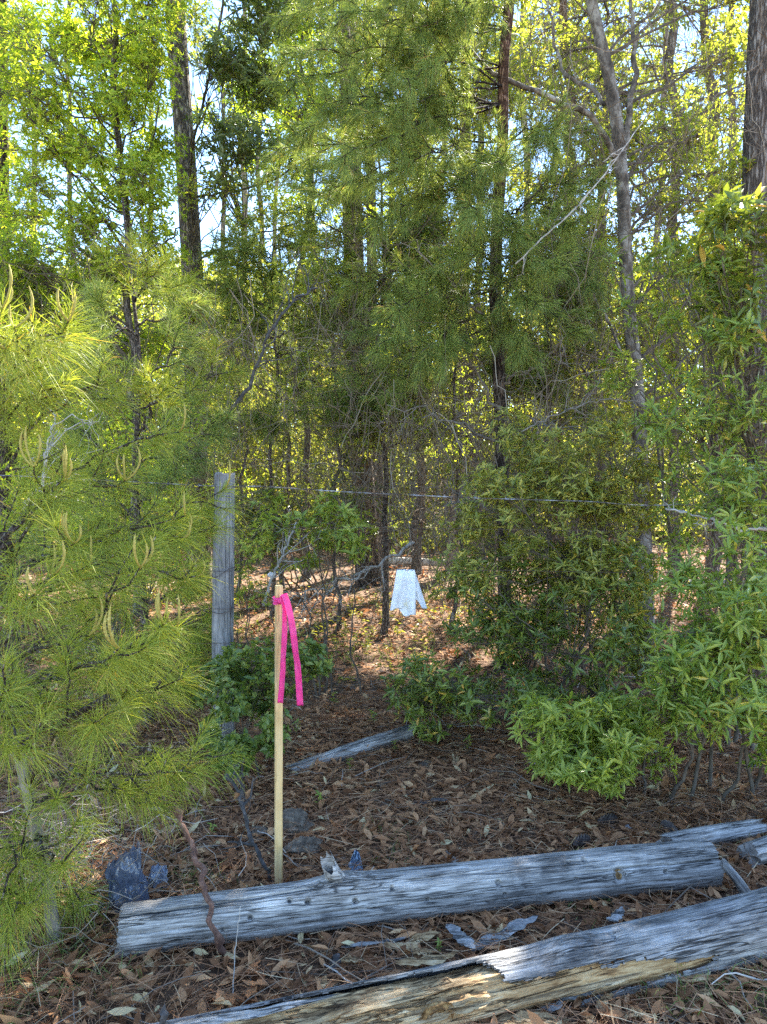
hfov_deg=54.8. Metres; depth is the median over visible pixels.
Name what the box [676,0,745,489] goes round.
pine tree
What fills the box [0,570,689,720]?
ground cover
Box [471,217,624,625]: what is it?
young pine
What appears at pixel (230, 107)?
pine tree
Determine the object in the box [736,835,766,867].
log
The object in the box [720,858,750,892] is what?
stick
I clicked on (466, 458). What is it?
vine tangle
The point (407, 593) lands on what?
cloth
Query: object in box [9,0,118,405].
pine tree
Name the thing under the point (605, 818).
pine cone
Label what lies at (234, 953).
grass stalk
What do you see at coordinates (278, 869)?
survey stake
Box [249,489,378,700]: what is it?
leafy sapling
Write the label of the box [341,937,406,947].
stick
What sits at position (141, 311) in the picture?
distant woods
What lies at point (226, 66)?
oak tree
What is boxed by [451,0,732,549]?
broadleaf tree
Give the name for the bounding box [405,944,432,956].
wood chip
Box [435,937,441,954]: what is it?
seedling
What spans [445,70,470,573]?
pine tree
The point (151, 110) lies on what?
pine tree
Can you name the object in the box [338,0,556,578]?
broadleaf tree
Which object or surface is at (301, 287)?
sapling
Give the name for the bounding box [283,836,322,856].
stone
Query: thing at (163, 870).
stone
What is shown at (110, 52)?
broadleaf tree
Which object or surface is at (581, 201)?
fallen branch
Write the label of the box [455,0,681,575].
broadleaf tree
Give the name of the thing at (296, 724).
seedling
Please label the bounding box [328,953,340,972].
wood chip
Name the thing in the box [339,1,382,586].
pine tree
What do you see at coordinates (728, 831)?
log
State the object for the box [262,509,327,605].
fallen branch
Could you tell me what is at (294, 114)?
broadleaf tree
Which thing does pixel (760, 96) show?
pine tree
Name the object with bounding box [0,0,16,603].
pine tree
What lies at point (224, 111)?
pine tree
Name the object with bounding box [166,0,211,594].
pine tree
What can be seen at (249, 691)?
round leaf shrub
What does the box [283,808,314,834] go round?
stone
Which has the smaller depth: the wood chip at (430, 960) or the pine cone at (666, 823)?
the wood chip at (430, 960)
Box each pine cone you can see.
[571,833,589,846]
[597,813,617,824]
[660,820,677,831]
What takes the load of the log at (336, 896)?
on the ground at (320, 971)
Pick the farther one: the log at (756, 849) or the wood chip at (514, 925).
the log at (756, 849)
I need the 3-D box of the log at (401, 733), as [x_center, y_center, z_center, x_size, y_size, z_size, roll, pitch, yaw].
[-0.171,1.334,4.135,0.848,0.095,0.091,-7,6,-34]
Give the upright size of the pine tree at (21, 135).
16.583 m
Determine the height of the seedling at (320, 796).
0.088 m
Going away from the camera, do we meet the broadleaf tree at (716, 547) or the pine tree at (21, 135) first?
the broadleaf tree at (716, 547)
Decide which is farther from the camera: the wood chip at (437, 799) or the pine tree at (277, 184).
the pine tree at (277, 184)
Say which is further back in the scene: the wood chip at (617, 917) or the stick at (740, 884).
the stick at (740, 884)
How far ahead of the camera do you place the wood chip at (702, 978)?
2.25 m
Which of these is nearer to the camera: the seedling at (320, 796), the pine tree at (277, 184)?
the seedling at (320, 796)
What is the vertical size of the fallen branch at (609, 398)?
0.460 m
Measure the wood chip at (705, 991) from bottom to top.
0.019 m
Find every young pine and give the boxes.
[0,264,259,991]
[8,197,258,739]
[189,210,351,615]
[265,86,479,636]
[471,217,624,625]
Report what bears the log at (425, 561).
on the ground at (320, 971)
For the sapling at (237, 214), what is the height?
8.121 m
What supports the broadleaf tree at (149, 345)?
on the ground at (320, 971)
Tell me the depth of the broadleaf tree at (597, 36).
6.89 m
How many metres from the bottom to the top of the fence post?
1.898 m
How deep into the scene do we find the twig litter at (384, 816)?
3.32 m
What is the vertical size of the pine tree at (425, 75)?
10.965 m
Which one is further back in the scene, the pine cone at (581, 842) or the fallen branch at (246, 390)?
the fallen branch at (246, 390)
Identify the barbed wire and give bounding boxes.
[0,473,755,507]
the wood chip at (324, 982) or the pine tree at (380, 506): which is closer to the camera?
the wood chip at (324, 982)
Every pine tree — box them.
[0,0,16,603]
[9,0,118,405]
[9,86,63,299]
[97,3,176,313]
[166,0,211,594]
[189,37,261,324]
[203,2,262,475]
[208,1,296,376]
[248,51,319,346]
[249,0,619,669]
[254,10,395,548]
[266,1,321,516]
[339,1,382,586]
[365,20,390,567]
[372,2,458,519]
[377,0,458,515]
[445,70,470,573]
[471,4,587,526]
[577,110,650,303]
[611,0,698,536]
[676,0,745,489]
[741,0,766,604]
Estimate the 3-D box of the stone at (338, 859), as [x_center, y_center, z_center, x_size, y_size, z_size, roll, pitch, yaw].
[-0.194,1.417,3.017,0.081,0.031,0.055,0,2,0]
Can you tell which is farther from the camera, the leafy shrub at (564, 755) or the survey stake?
the leafy shrub at (564, 755)
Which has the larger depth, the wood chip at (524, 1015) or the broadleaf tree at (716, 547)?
the broadleaf tree at (716, 547)
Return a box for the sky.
[7,0,748,468]
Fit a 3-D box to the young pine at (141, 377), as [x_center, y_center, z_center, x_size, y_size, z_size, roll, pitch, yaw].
[-1.639,-0.319,4.563,1.728,3.316,1.284,0,2,0]
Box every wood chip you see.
[320,975,327,988]
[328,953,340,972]
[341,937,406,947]
[341,955,363,964]
[383,931,439,951]
[395,951,457,966]
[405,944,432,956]
[413,798,446,804]
[446,924,475,948]
[467,915,538,950]
[489,1010,571,1023]
[514,990,595,1012]
[581,1010,595,1023]
[595,993,613,1008]
[606,906,624,922]
[623,1007,646,1019]
[644,972,721,982]
[700,988,713,996]
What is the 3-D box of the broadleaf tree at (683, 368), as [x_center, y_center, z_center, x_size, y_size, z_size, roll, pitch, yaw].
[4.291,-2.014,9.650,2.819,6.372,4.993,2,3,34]
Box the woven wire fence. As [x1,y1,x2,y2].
[0,525,759,735]
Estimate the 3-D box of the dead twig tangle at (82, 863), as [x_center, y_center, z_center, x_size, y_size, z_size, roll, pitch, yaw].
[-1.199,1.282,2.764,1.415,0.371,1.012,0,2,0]
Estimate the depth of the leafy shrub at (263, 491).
7.59 m
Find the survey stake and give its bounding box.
[274,585,282,883]
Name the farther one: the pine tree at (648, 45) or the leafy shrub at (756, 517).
the pine tree at (648, 45)
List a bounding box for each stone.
[105,841,149,913]
[148,863,167,891]
[251,826,267,838]
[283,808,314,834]
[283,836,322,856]
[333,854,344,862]
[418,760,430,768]
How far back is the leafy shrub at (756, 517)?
4.29 m
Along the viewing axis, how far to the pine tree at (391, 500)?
16.89 m
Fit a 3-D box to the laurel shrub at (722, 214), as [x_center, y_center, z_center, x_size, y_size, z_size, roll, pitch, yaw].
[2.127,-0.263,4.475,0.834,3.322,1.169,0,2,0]
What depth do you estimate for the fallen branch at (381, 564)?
5.67 m
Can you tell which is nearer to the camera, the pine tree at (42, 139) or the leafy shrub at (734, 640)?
the leafy shrub at (734, 640)
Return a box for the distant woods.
[11,244,745,555]
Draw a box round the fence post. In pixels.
[212,472,234,741]
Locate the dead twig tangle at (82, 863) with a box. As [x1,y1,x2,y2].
[0,782,247,972]
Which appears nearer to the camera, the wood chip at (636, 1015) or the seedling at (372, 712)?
the wood chip at (636, 1015)
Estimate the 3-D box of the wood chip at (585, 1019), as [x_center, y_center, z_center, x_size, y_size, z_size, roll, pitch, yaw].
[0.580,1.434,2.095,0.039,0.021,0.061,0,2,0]
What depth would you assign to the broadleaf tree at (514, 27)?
12.70 m
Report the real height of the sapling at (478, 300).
4.508 m
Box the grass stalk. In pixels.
[232,906,240,992]
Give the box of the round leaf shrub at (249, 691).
[187,636,334,779]
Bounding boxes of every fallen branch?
[4,369,101,509]
[227,248,329,414]
[248,541,414,649]
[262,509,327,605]
[515,110,650,282]
[521,357,660,431]
[662,494,766,538]
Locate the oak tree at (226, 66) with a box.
[182,0,344,264]
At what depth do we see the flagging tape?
2.74 m
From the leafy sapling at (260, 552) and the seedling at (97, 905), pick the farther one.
the leafy sapling at (260, 552)
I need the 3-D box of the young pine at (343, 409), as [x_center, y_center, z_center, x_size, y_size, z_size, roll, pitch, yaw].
[0.004,-1.539,7.380,2.239,5.592,2.190,0,2,0]
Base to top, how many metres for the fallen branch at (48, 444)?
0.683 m
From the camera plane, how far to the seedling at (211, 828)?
3.20 m
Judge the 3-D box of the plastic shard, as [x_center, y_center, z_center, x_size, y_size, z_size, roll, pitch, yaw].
[-0.116,1.380,2.942,0.072,0.087,0.048,0,2,0]
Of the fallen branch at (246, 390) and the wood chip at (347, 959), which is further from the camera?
the fallen branch at (246, 390)
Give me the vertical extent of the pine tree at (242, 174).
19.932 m
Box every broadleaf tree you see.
[0,0,212,618]
[0,262,254,602]
[184,211,375,588]
[185,0,401,580]
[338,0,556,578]
[343,177,537,573]
[360,0,574,558]
[422,0,756,656]
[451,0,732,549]
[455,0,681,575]
[506,165,696,536]
[527,0,745,591]
[606,90,744,579]
[625,0,746,574]
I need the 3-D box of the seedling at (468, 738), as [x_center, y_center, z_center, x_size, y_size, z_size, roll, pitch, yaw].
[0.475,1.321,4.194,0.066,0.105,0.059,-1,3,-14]
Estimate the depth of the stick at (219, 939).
2.48 m
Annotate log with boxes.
[113,838,724,958]
[152,887,766,1023]
[285,724,414,773]
[389,557,497,569]
[655,819,766,844]
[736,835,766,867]
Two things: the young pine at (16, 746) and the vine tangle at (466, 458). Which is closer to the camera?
the young pine at (16, 746)
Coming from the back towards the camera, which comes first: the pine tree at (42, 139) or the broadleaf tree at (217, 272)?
the pine tree at (42, 139)
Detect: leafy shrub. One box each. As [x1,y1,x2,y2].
[15,404,222,680]
[210,449,404,601]
[378,538,669,744]
[429,401,678,706]
[506,689,686,799]
[580,234,766,753]
[619,515,766,804]
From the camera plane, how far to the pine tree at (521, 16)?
21.48 m
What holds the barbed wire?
attached to the fence post
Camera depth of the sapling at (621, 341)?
6.85 m
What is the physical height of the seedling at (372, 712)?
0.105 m
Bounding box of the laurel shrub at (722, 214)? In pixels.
[641,182,766,713]
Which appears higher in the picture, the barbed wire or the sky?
the sky
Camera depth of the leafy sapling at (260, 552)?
5.26 m
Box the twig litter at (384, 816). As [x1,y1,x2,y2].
[0,574,766,1023]
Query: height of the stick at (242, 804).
0.426 m
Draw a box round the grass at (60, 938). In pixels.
[0,546,766,1023]
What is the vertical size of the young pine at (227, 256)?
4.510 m
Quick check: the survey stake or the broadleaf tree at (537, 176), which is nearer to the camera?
the survey stake
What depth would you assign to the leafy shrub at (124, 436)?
5.56 m
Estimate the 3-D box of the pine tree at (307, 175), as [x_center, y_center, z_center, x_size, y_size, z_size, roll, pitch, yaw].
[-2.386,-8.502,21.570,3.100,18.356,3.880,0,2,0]
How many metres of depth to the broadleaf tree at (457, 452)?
11.29 m
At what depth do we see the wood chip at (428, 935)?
2.44 m
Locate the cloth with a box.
[390,569,426,615]
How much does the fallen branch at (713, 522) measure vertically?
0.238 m
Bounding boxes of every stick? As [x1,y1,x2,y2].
[175,807,226,955]
[219,756,273,882]
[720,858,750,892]
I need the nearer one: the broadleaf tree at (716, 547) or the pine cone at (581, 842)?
the pine cone at (581, 842)
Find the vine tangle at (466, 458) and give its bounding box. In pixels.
[0,0,766,667]
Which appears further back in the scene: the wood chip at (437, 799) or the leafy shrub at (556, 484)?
the leafy shrub at (556, 484)
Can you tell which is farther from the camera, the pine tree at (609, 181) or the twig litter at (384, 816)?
the pine tree at (609, 181)
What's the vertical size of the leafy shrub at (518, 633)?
1.250 m
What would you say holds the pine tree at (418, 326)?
on the ground at (320, 971)
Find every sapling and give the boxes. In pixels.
[126,0,327,605]
[234,518,274,677]
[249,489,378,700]
[257,220,451,630]
[380,205,559,636]
[504,166,693,641]
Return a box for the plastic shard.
[348,849,362,870]
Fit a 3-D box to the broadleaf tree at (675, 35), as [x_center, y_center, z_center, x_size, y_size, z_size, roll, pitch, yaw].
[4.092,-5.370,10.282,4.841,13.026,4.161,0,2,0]
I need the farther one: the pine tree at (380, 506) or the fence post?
the pine tree at (380, 506)
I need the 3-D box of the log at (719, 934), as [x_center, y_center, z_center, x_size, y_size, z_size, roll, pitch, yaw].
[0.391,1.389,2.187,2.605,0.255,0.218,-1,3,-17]
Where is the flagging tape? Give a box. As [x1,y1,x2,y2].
[272,593,302,705]
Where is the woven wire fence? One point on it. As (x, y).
(441, 570)
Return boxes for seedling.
[91,894,103,916]
[206,822,216,838]
[292,718,300,734]
[315,790,323,809]
[369,710,376,722]
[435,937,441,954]
[463,735,471,747]
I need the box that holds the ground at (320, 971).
[0,509,766,1023]
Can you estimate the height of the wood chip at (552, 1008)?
0.049 m
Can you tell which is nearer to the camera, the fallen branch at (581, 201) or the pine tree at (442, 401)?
the fallen branch at (581, 201)
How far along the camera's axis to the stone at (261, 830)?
3.23 m

